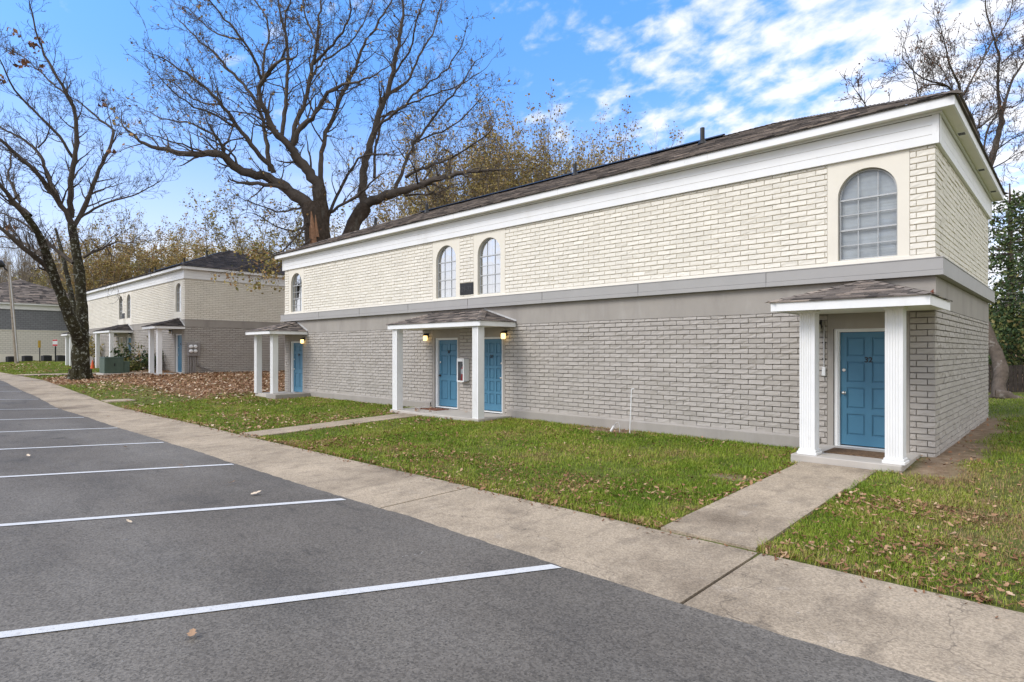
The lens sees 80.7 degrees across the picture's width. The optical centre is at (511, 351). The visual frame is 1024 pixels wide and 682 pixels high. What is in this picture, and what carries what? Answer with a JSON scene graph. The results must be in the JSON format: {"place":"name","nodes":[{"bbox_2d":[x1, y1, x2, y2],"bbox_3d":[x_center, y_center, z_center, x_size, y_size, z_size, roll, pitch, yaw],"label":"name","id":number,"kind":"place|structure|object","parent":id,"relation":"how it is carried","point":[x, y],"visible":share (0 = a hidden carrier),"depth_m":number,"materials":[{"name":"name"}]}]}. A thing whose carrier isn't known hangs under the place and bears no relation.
{"place":"outdoors","nodes":[
{"label":"outdoors","id":0,"kind":"place"},
{"bbox_2d":[20,372,148,374],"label":"front path","id":1,"kind":"structure","parent":0,"point":[67,373],"depth_m":34.34,"materials":[{"name":"concrete"}]},
{"bbox_2d":[101,399,134,402],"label":"front path","id":2,"kind":"structure","parent":0,"point":[117,400],"depth_m":22.46,"materials":[{"name":"concrete"}]},
{"bbox_2d":[240,413,421,437],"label":"front path","id":3,"kind":"structure","parent":0,"point":[278,431],"depth_m":15.22,"materials":[{"name":"concrete"}]},
{"bbox_2d":[0,381,935,681],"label":"parking lot","id":4,"kind":"structure","parent":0,"point":[544,626],"depth_m":4.77,"materials":[{"name":"grey asphalt"}]},
{"bbox_2d":[5,428,103,431],"bbox_3d":[-13.127,1.942,14.207,6.668,0.001,0.110,0,0,-19],"label":"parking line","id":5,"kind":"object","parent":4,"relation":"on","point":[47,430],"visible":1,"depth_m":14.84,"materials":[{"name":"paint"}]},
{"bbox_2d":[0,442,163,449],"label":"parking line","id":6,"kind":"object","parent":4,"relation":"on","point":[82,445],"visible":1,"depth_m":12.40,"materials":[{"name":"paint"}]},
{"bbox_2d":[0,464,233,476],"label":"parking line","id":7,"kind":"object","parent":4,"relation":"on","point":[115,470],"visible":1,"depth_m":9.80,"materials":[{"name":"paint"}]},
{"bbox_2d":[0,498,344,525],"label":"parking line","id":8,"kind":"object","parent":4,"relation":"on","point":[112,516],"visible":1,"depth_m":7.25,"materials":[{"name":"paint"}]},
{"bbox_2d":[187,628,196,635],"bbox_3d":[-2.175,1.914,4.102,0.063,0.007,0.117,0,0,-5],"label":"fallen leaf","id":9,"kind":"object","parent":4,"relation":"on","point":[192,632],"visible":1,"depth_m":4.10,"materials":[{"name":"plant"}]},
{"bbox_2d":[0,564,561,637],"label":"parking line","id":10,"kind":"object","parent":4,"relation":"on","point":[34,630],"visible":1,"depth_m":4.66,"materials":[{"name":"paint"}]},
{"bbox_2d":[0,372,1023,681],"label":"pavement","id":11,"kind":"structure","parent":0,"point":[932,636],"depth_m":5.44,"materials":[{"name":"concrete"}]},
{"bbox_2d":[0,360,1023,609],"bbox_3d":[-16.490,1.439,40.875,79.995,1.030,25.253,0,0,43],"label":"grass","id":12,"kind":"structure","parent":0,"point":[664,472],"depth_m":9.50,"materials":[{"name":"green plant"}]},
{"bbox_2d":[0,0,1023,299],"label":"sky","id":13,"kind":"structure","parent":0,"point":[727,67],"materials":[{"name":"blue"}]},
{"bbox_2d":[1,355,1023,612],"bbox_3d":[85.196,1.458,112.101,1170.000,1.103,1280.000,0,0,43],"label":"ground","id":14,"kind":"structure","parent":0,"point":[935,467],"depth_m":9.28,"materials":[{"name":"green plant"}]},
{"bbox_2d":[0,260,18,362],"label":"utility pole","id":15,"kind":"object","parent":14,"relation":"on","point":[14,332],"visible":0.95,"depth_m":55.87,"materials":[{"name":"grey wood"}]},
{"bbox_2d":[6,356,13,361],"bbox_3d":[-50.685,0.810,60.997,0.730,0.600,0.720,0,0,33],"label":"air conditioner","id":16,"kind":"object","parent":14,"relation":"on","point":[9,358],"visible":0.75,"depth_m":60.72,"materials":[{"name":"black metal"}]},
{"bbox_2d":[0,242,22,282],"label":"autumn tree","id":17,"kind":"object","parent":14,"relation":"on","point":[2,277],"visible":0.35,"depth_m":93.19,"materials":[{"name":"brown plant"}]},
{"bbox_2d":[0,240,36,279],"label":"autumn tree","id":18,"kind":"object","parent":14,"relation":"on","point":[25,266],"visible":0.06,"depth_m":118.21,"materials":[{"name":"brown plant"}]},
{"bbox_2d":[0,228,40,282],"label":"autumn tree","id":19,"kind":"object","parent":14,"relation":"on","point":[22,268],"visible":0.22,"depth_m":96.87,"materials":[{"name":"brown plant"}]},
{"bbox_2d":[4,207,48,284],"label":"autumn tree","id":20,"kind":"object","parent":14,"relation":"on","point":[23,262],"visible":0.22,"depth_m":98.96,"materials":[{"name":"brown plant"}]},
{"bbox_2d":[22,356,32,360],"bbox_3d":[-49.066,0.746,60.997,0.730,0.600,0.720,0,0,33],"label":"air conditioner","id":21,"kind":"object","parent":14,"relation":"on","point":[27,358],"visible":0.96,"depth_m":60.75,"materials":[{"name":"black metal"}]},
{"bbox_2d":[0,233,68,291],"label":"autumn tree","id":22,"kind":"object","parent":14,"relation":"on","point":[29,265],"visible":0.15,"depth_m":93.87,"materials":[{"name":"brown plant"}]},
{"bbox_2d":[0,279,74,361],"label":"apartment building","id":23,"kind":"structure","parent":14,"relation":"on","point":[38,314],"depth_m":63.37,"materials":[{"name":"white paint"},{"name":"painted brick"},{"name":"asphalt shingle"}]},
{"bbox_2d":[38,340,40,361],"bbox_3d":[-45.468,0.112,57.961,0.095,2.276,0.240,0,0,25],"label":"yellow sign","id":24,"kind":"object","parent":14,"relation":"on","point":[39,344],"visible":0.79,"depth_m":57.95,"materials":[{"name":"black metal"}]},
{"bbox_2d":[41,355,51,360],"bbox_3d":[-47.122,0.702,60.997,0.730,0.600,0.720,0,0,33],"label":"air conditioner","id":25,"kind":"object","parent":14,"relation":"on","point":[46,357],"visible":0.98,"depth_m":60.77,"materials":[{"name":"black metal"}]},
{"bbox_2d":[12,262,98,294],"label":"autumn tree","id":26,"kind":"object","parent":14,"relation":"on","point":[44,281],"visible":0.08,"depth_m":84.34,"materials":[{"name":"brown plant"}]},
{"bbox_2d":[53,339,57,361],"bbox_3d":[-43.935,0.044,57.992,0.420,2.346,0.144,0,0,-12],"label":"parking sign","id":27,"kind":"object","parent":14,"relation":"on","point":[55,342],"visible":0.77,"depth_m":57.95,"materials":[{"name":"white metal"}]},
{"bbox_2d":[56,355,64,360],"bbox_3d":[-45.719,0.704,60.997,0.730,0.600,0.720,0,0,33],"label":"air conditioner","id":28,"kind":"object","parent":14,"relation":"on","point":[60,357],"visible":0.91,"depth_m":60.71,"materials":[{"name":"black metal"}]},
{"bbox_2d":[45,217,78,268],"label":"autumn tree","id":29,"kind":"object","parent":14,"relation":"on","point":[60,238],"visible":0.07,"depth_m":104.40,"materials":[{"name":"brown plant"}]},
{"bbox_2d":[37,226,96,292],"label":"autumn tree","id":30,"kind":"object","parent":14,"relation":"on","point":[43,272],"visible":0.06,"depth_m":97.69,"materials":[{"name":"brown plant"}]},
{"bbox_2d":[0,0,180,379],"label":"bare oak tree","id":31,"kind":"object","parent":14,"relation":"on","point":[75,317],"visible":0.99,"depth_m":30.26,"materials":[{"name":"brown plant"}]},
{"bbox_2d":[20,260,162,293],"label":"distant woods","id":32,"kind":"object","parent":14,"relation":"on","point":[49,279],"depth_m":109.65,"materials":[{"name":"plant"}]},
{"bbox_2d":[89,335,103,365],"bbox_3d":[-30.393,-0.056,44.318,2.151,2.337,2.334,0,0,16],"label":"shrub","id":33,"kind":"object","parent":14,"relation":"on","point":[92,350],"visible":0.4,"depth_m":43.67,"materials":[{"name":"green plant"}]},
{"bbox_2d":[40,206,157,301],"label":"autumn tree","id":34,"kind":"object","parent":14,"relation":"on","point":[107,263],"visible":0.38,"depth_m":65.50,"materials":[{"name":"brown plant"}]},
{"bbox_2d":[57,202,150,286],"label":"autumn tree","id":35,"kind":"object","parent":14,"relation":"on","point":[115,205],"visible":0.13,"depth_m":81.28,"materials":[{"name":"brown plant"}]},
{"bbox_2d":[96,357,129,375],"bbox_3d":[-21.815,0.835,33.031,1.600,1.029,1.344,0,0,43],"label":"transformer box","id":36,"kind":"object","parent":14,"relation":"on","point":[112,365],"visible":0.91,"depth_m":32.60,"materials":[{"name":"metal"}]},
{"bbox_2d":[99,359,122,372],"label":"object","id":37,"kind":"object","parent":36,"relation":"in","point":[110,368],"depth_m":32.57,"materials":[{"name":"green metal"}]},
{"bbox_2d":[63,213,164,286],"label":"autumn tree","id":38,"kind":"object","parent":14,"relation":"on","point":[121,255],"visible":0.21,"depth_m":68.60,"materials":[{"name":"brown plant"}]},
{"bbox_2d":[104,346,144,363],"bbox_3d":[-23.540,0.472,36.462,2.160,1.701,2.351,0,0,43],"label":"shrub","id":39,"kind":"object","parent":14,"relation":"on","point":[117,352],"visible":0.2,"depth_m":36.43,"materials":[{"name":"green plant"}]},
{"bbox_2d":[110,336,148,365],"bbox_3d":[-22.525,0.112,36.192,3.298,2.063,2.080,0,0,5],"label":"shrub","id":40,"kind":"object","parent":14,"relation":"on","point":[128,353],"visible":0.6,"depth_m":36.16,"materials":[{"name":"green plant"}]},
{"bbox_2d":[91,213,173,273],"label":"autumn tree","id":41,"kind":"object","parent":14,"relation":"on","point":[120,245],"visible":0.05,"depth_m":87.86,"materials":[{"name":"brown plant"}]},
{"bbox_2d":[124,357,148,370],"bbox_3d":[-21.591,0.762,34.377,1.392,0.915,1.758,0,0,20],"label":"shrub","id":42,"kind":"object","parent":14,"relation":"on","point":[134,365],"visible":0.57,"depth_m":34.25,"materials":[{"name":"green plant"}]},
{"bbox_2d":[82,220,202,284],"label":"autumn tree","id":43,"kind":"object","parent":14,"relation":"on","point":[175,237],"visible":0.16,"depth_m":75.84,"materials":[{"name":"brown plant"}]},
{"bbox_2d":[137,349,163,367],"bbox_3d":[-20.547,0.443,34.630,1.507,1.401,1.687,0,0,-15],"label":"shrub","id":44,"kind":"object","parent":14,"relation":"on","point":[145,360],"visible":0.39,"depth_m":34.24,"materials":[{"name":"green plant"}]},
{"bbox_2d":[91,208,215,280],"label":"autumn tree","id":45,"kind":"object","parent":14,"relation":"on","point":[156,264],"visible":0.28,"depth_m":69.94,"materials":[{"name":"brown plant"}]},
{"bbox_2d":[137,225,203,273],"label":"autumn tree","id":46,"kind":"object","parent":14,"relation":"on","point":[174,245],"visible":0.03,"depth_m":95.33,"materials":[{"name":"brown plant"}]},
{"bbox_2d":[61,250,284,374],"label":"apartment building","id":47,"kind":"structure","parent":14,"relation":"on","point":[188,301],"depth_m":34.76,"materials":[{"name":"beige brick"}]},
{"bbox_2d":[119,337,122,353],"bbox_3d":[-26.484,0.112,40.967,1.064,2.147,0.160,0,0,43],"label":"door","id":48,"kind":"structure","parent":47,"relation":"in","point":[120,338],"depth_m":41.23,"materials":[{"name":"beige paint"}]},
{"bbox_2d":[120,297,122,318],"bbox_3d":[-26.488,-2.951,40.962,0.920,1.582,0.042,0,0,43],"label":"window","id":49,"kind":"structure","parent":47,"relation":"in","point":[121,305],"depth_m":41.06,"materials":[{"name":"glass"}]},
{"bbox_2d":[127,337,130,355],"bbox_3d":[-25.131,0.112,39.690,1.064,2.147,0.160,0,0,43],"label":"door","id":50,"kind":"structure","parent":47,"relation":"in","point":[128,338],"depth_m":39.96,"materials":[{"name":"blue paint"}]},
{"bbox_2d":[128,295,130,317],"bbox_3d":[-25.135,-2.951,39.685,0.920,1.582,0.042,0,0,43],"label":"window","id":51,"kind":"structure","parent":47,"relation":"in","point":[129,299],"depth_m":39.78,"materials":[{"name":"glass"}]},
{"bbox_2d":[177,284,180,311],"bbox_3d":[-18.285,-2.951,33.219,0.920,1.582,0.042,0,0,43],"label":"window","id":52,"kind":"structure","parent":47,"relation":"in","point":[179,286],"depth_m":33.32,"materials":[{"name":"glass"}]},
{"bbox_2d":[176,334,181,372],"bbox_3d":[-18.281,0.112,33.223,1.064,2.147,0.160,0,0,43],"label":"door","id":53,"kind":"structure","parent":47,"relation":"in","point":[178,336],"depth_m":33.39,"materials":[{"name":"blue paint"}]},
{"bbox_2d":[187,342,212,373],"bbox_3d":[-16.984,0.417,32.915,0.330,1.790,1.317,0,0,43],"label":"electric meter cabinet","id":54,"kind":"object","parent":47,"relation":"attached to","point":[193,349],"visible":0.93,"depth_m":32.64,"materials":[{"name":"grey metal"}]},
{"bbox_2d":[155,226,226,265],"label":"autumn tree","id":55,"kind":"object","parent":14,"relation":"on","point":[184,248],"visible":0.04,"depth_m":77.58,"materials":[{"name":"brown plant"}]},
{"bbox_2d":[181,225,233,260],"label":"autumn tree","id":56,"kind":"object","parent":14,"relation":"on","point":[211,245],"visible":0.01,"depth_m":94.89,"materials":[{"name":"brown plant"}]},
{"bbox_2d":[160,218,261,264],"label":"autumn tree","id":57,"kind":"object","parent":14,"relation":"on","point":[191,249],"visible":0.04,"depth_m":73.93,"materials":[{"name":"brown plant"}]},
{"bbox_2d":[125,178,303,275],"bbox_3d":[-24.555,-6.629,55.729,12.461,15.882,14.724,0,0,22],"label":"autumn tree","id":58,"kind":"object","parent":14,"relation":"on","point":[218,230],"visible":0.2,"depth_m":52.53,"materials":[{"name":"brown plant"}]},
{"bbox_2d":[171,215,262,263],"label":"autumn tree","id":59,"kind":"object","parent":14,"relation":"on","point":[197,246],"visible":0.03,"depth_m":67.21,"materials":[{"name":"brown plant"}]},
{"bbox_2d":[212,226,271,255],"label":"autumn tree","id":60,"kind":"object","parent":14,"relation":"on","point":[245,242],"visible":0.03,"depth_m":91.72,"materials":[{"name":"brown plant"}]},
{"bbox_2d":[218,220,288,259],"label":"autumn tree","id":61,"kind":"object","parent":14,"relation":"on","point":[252,243],"visible":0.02,"depth_m":66.42,"materials":[{"name":"brown plant"}]},
{"bbox_2d":[212,192,341,264],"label":"autumn tree","id":62,"kind":"object","parent":14,"relation":"on","point":[262,220],"visible":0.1,"depth_m":48.50,"materials":[{"name":"brown plant"}]},
{"bbox_2d":[287,201,343,246],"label":"autumn tree","id":63,"kind":"object","parent":14,"relation":"on","point":[330,229],"visible":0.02,"depth_m":58.34,"materials":[{"name":"brown plant"}]},
{"bbox_2d":[92,0,560,294],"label":"bare oak tree","id":64,"kind":"object","parent":14,"relation":"on","point":[316,214],"visible":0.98,"depth_m":30.15,"materials":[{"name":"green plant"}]},
{"bbox_2d":[290,190,422,244],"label":"autumn tree","id":65,"kind":"object","parent":14,"relation":"on","point":[342,213],"visible":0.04,"depth_m":51.15,"materials":[{"name":"brown plant"}]},
{"bbox_2d":[372,153,441,223],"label":"autumn tree","id":66,"kind":"object","parent":14,"relation":"on","point":[382,219],"visible":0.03,"depth_m":55.39,"materials":[{"name":"brown plant"}]},
{"bbox_2d":[347,161,502,226],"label":"autumn tree","id":67,"kind":"object","parent":14,"relation":"on","point":[394,213],"visible":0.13,"depth_m":44.96,"materials":[{"name":"brown plant"}]},
{"bbox_2d":[377,96,517,217],"bbox_3d":[-3.987,-8.720,48.160,11.276,20.200,13.664,0,0,-32],"label":"autumn tree","id":68,"kind":"object","parent":14,"relation":"on","point":[430,176],"visible":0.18,"depth_m":45.18,"materials":[{"name":"brown plant"}]},
{"bbox_2d":[393,106,525,212],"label":"autumn tree","id":69,"kind":"object","parent":14,"relation":"on","point":[468,142],"visible":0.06,"depth_m":51.14,"materials":[{"name":"brown plant"}]},
{"bbox_2d":[406,136,513,212],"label":"autumn tree","id":70,"kind":"object","parent":14,"relation":"on","point":[435,170],"visible":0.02,"depth_m":55.30,"materials":[{"name":"brown plant"}]},
{"bbox_2d":[389,100,575,211],"bbox_3d":[-2.439,-9.093,48.890,12.871,21.244,15.597,0,0,23],"label":"autumn tree","id":71,"kind":"object","parent":14,"relation":"on","point":[487,164],"visible":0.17,"depth_m":45.73,"materials":[{"name":"brown plant"}]},
{"bbox_2d":[433,118,535,191],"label":"autumn tree","id":72,"kind":"object","parent":14,"relation":"on","point":[505,148],"visible":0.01,"depth_m":55.33,"materials":[{"name":"brown plant"}]},
{"bbox_2d":[403,79,569,209],"bbox_3d":[-1.651,-9.876,50.603,15.098,22.677,12.459,0,0,-22],"label":"autumn tree","id":73,"kind":"object","parent":14,"relation":"on","point":[543,153],"visible":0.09,"depth_m":48.10,"materials":[{"name":"brown plant"}]},
{"bbox_2d":[0,361,1023,617],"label":"fallen leaves","id":74,"kind":"object","parent":14,"relation":"on","point":[98,379],"depth_m":9.20,"materials":[{"name":"brown plant"}]},
{"bbox_2d":[443,84,590,196],"bbox_3d":[-1.107,-9.064,49.463,13.233,21.246,10.920,0,0,44],"label":"autumn tree","id":75,"kind":"object","parent":14,"relation":"on","point":[527,155],"visible":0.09,"depth_m":47.88,"materials":[{"name":"brown plant"}]},
{"bbox_2d":[444,89,610,195],"bbox_3d":[2.040,-9.897,51.257,11.833,22.794,14.339,0,0,27],"label":"autumn tree","id":76,"kind":"object","parent":14,"relation":"on","point":[526,159],"visible":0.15,"depth_m":49.03,"materials":[{"name":"brown plant"}]},
{"bbox_2d":[519,142,570,180],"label":"autumn tree","id":77,"kind":"object","parent":14,"relation":"on","point":[556,157],"depth_m":54.08,"materials":[{"name":"brown plant"}]},
{"bbox_2d":[470,101,634,193],"bbox_3d":[1.877,-8.511,49.304,12.541,20.443,15.198,0,0,-18],"label":"autumn tree","id":78,"kind":"object","parent":14,"relation":"on","point":[568,160],"visible":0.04,"depth_m":45.76,"materials":[{"name":"brown plant"}]},
{"bbox_2d":[505,93,605,182],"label":"autumn tree","id":79,"kind":"object","parent":14,"relation":"on","point":[531,109],"visible":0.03,"depth_m":48.81,"materials":[{"name":"brown plant"}]},
{"bbox_2d":[475,95,645,188],"bbox_3d":[4.329,-8.251,46.844,13.670,20.115,11.280,0,0,-17],"label":"autumn tree","id":80,"kind":"object","parent":14,"relation":"on","point":[548,166],"visible":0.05,"depth_m":45.14,"materials":[{"name":"brown plant"}]},
{"bbox_2d":[534,137,619,176],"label":"autumn tree","id":81,"kind":"object","parent":14,"relation":"on","point":[598,159],"depth_m":47.02,"materials":[{"name":"brown plant"}]},
{"bbox_2d":[528,104,683,181],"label":"autumn tree","id":82,"kind":"object","parent":14,"relation":"on","point":[617,139],"visible":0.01,"depth_m":46.17,"materials":[{"name":"brown plant"}]},
{"bbox_2d":[244,89,1008,472],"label":"apartment building","id":83,"kind":"structure","parent":14,"relation":"on","point":[702,287],"depth_m":12.86,"materials":[{"name":"beige brick"}]},
{"bbox_2d":[291,341,302,391],"bbox_3d":[-8.786,0.651,24.810,1.064,2.147,0.160,0,0,43],"label":"door","id":84,"kind":"structure","parent":83,"relation":"in","point":[296,347],"depth_m":24.95,"materials":[{"name":"blue paint"}]},
{"bbox_2d":[293,274,301,311],"bbox_3d":[-8.790,-2.411,24.806,0.920,1.582,0.042,0,0,43],"label":"window","id":85,"kind":"structure","parent":83,"relation":"in","point":[297,283],"depth_m":24.87,"materials":[{"name":"glass"}]},
{"bbox_2d":[423,333,428,340],"bbox_3d":[-2.696,-0.443,18.792,0.170,0.235,0.195,0,0,43],"label":"wall lamp","id":86,"kind":"object","parent":83,"relation":"attached to","point":[425,336],"visible":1,"depth_m":18.74,"materials":[{"name":"glass"}]},
{"bbox_2d":[420,407,448,410],"bbox_3d":[-2.323,1.731,18.007,0.800,0.014,0.500,0,0,43],"label":"doormat","id":87,"kind":"object","parent":83,"relation":"on","point":[434,409],"visible":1,"depth_m":17.86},
{"bbox_2d":[435,338,457,408],"bbox_3d":[-1.936,0.651,18.344,1.064,2.147,0.160,0,0,43],"label":"door","id":88,"kind":"structure","parent":83,"relation":"in","point":[446,348],"depth_m":18.42,"materials":[{"name":"blue paint"}]},
{"bbox_2d":[438,246,455,297],"bbox_3d":[-1.940,-2.411,18.339,0.920,1.582,0.042,0,0,43],"label":"window","id":89,"kind":"structure","parent":83,"relation":"in","point":[447,258],"depth_m":18.37,"materials":[{"name":"glass"}]},
{"bbox_2d":[457,358,468,381],"bbox_3d":[-1.435,0.550,17.579,0.300,0.680,0.224,0,0,43],"label":"extinguisher cabinet","id":90,"kind":"object","parent":83,"relation":"attached to","point":[463,361],"visible":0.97,"depth_m":17.51,"materials":[{"name":"white metal"}]},
{"bbox_2d":[460,282,473,294],"bbox_3d":[-1.327,-1.823,17.613,0.570,0.345,0.031,0,0,43],"label":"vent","id":91,"kind":"object","parent":83,"relation":"attached to","point":[466,288],"visible":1,"depth_m":17.59,"materials":[{"name":"black metal"}]},
{"bbox_2d":[479,238,499,294],"bbox_3d":[-0.588,-2.411,17.063,0.920,1.582,0.042,0,0,43],"label":"window","id":92,"kind":"structure","parent":83,"relation":"in","point":[490,250],"depth_m":17.09,"materials":[{"name":"glass"}]},
{"bbox_2d":[484,337,501,412],"bbox_3d":[-0.584,0.651,17.067,1.064,2.147,0.160,0,0,43],"label":"door","id":93,"kind":"structure","parent":83,"relation":"in","point":[492,345],"depth_m":17.05,"materials":[{"name":"blue paint"}]},
{"bbox_2d":[501,330,506,338],"bbox_3d":[-0.231,-0.453,16.465,0.170,0.235,0.195,0,0,43],"label":"wall lamp","id":94,"kind":"object","parent":83,"relation":"attached to","point":[503,334],"visible":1,"depth_m":16.41,"materials":[{"name":"glass"}]},
{"bbox_2d":[822,325,825,375],"bbox_3d":[5.683,-0.010,10.980,0.070,0.920,0.050,0,0,43],"label":"electrical conduit","id":95,"kind":"object","parent":83,"relation":"attached to","point":[823,367],"visible":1,"depth_m":10.98,"materials":[{"name":"white plastic"}]},
{"bbox_2d":[824,447,884,458],"bbox_3d":[5.753,1.690,10.013,0.900,0.016,0.600,0,0,43],"label":"doormat","id":96,"kind":"object","parent":83,"relation":"on","point":[862,453],"visible":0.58,"depth_m":10.00,"materials":[{"name":"brown fabric"}]},
{"bbox_2d":[834,328,884,449],"bbox_3d":[6.266,0.651,10.601,1.064,2.147,0.160,0,0,43],"label":"door","id":97,"kind":"structure","parent":83,"relation":"in","point":[859,354],"depth_m":10.71,"materials":[{"name":"blue paint"}]},
{"bbox_2d":[839,169,896,260],"bbox_3d":[6.277,-2.434,10.611,0.920,1.628,0.084,0,0,43],"label":"window","id":98,"kind":"structure","parent":83,"relation":"in","point":[859,216],"depth_m":10.63,"materials":[{"name":"glass"}]},
{"bbox_2d":[629,388,633,432],"bbox_3d":[2.633,1.337,13.251,0.110,1.046,0.041,0,0,25],"label":"plastic pipe","id":99,"kind":"object","parent":14,"relation":"on","point":[630,409],"visible":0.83,"depth_m":13.25,"materials":[{"name":"plastic"}]},
{"bbox_2d":[834,0,1023,398],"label":"bare tree","id":100,"kind":"object","parent":14,"relation":"on","point":[1000,366],"visible":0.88,"depth_m":22.96,"materials":[{"name":"brown plant"}]},
{"bbox_2d":[988,191,1023,370],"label":"evergreen tree","id":101,"kind":"object","parent":14,"relation":"on","point":[1006,284],"visible":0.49,"depth_m":30.10,"materials":[{"name":"leaf"},{"name":"twig bark"},{"name":"oak bark"}]},
{"bbox_2d":[988,183,1023,379],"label":"evergreen tree","id":102,"kind":"object","parent":14,"relation":"on","point":[997,259],"visible":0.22,"depth_m":32.90,"materials":[{"name":"leaf"},{"name":"twig bark"},{"name":"oak bark"}]},
{"bbox_2d":[988,364,1023,392],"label":"board fence","id":103,"kind":"object","parent":14,"relation":"on","point":[1015,383],"visible":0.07,"depth_m":25.47,"materials":[{"name":"brown wood"}]},
{"bbox_2d":[988,279,1023,365],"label":"shrub","id":104,"kind":"object","parent":14,"relation":"on","point":[1001,339],"visible":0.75,"depth_m":27.38,"materials":[{"name":"green plant"}]},
{"bbox_2d":[988,304,1023,387],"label":"shrub","id":105,"kind":"object","parent":14,"relation":"on","point":[1014,354],"visible":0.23,"depth_m":28.19,"materials":[{"name":"green plant"}]},
{"bbox_2d":[996,205,1023,355],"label":"evergreen tree","id":106,"kind":"object","parent":14,"relation":"on","point":[1021,258],"visible":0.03,"depth_m":36.86,"materials":[{"name":"green plant"}]},
{"bbox_2d":[661,461,876,550],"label":"front path","id":107,"kind":"structure","parent":0,"point":[771,507],"depth_m":7.31,"materials":[{"name":"concrete"}]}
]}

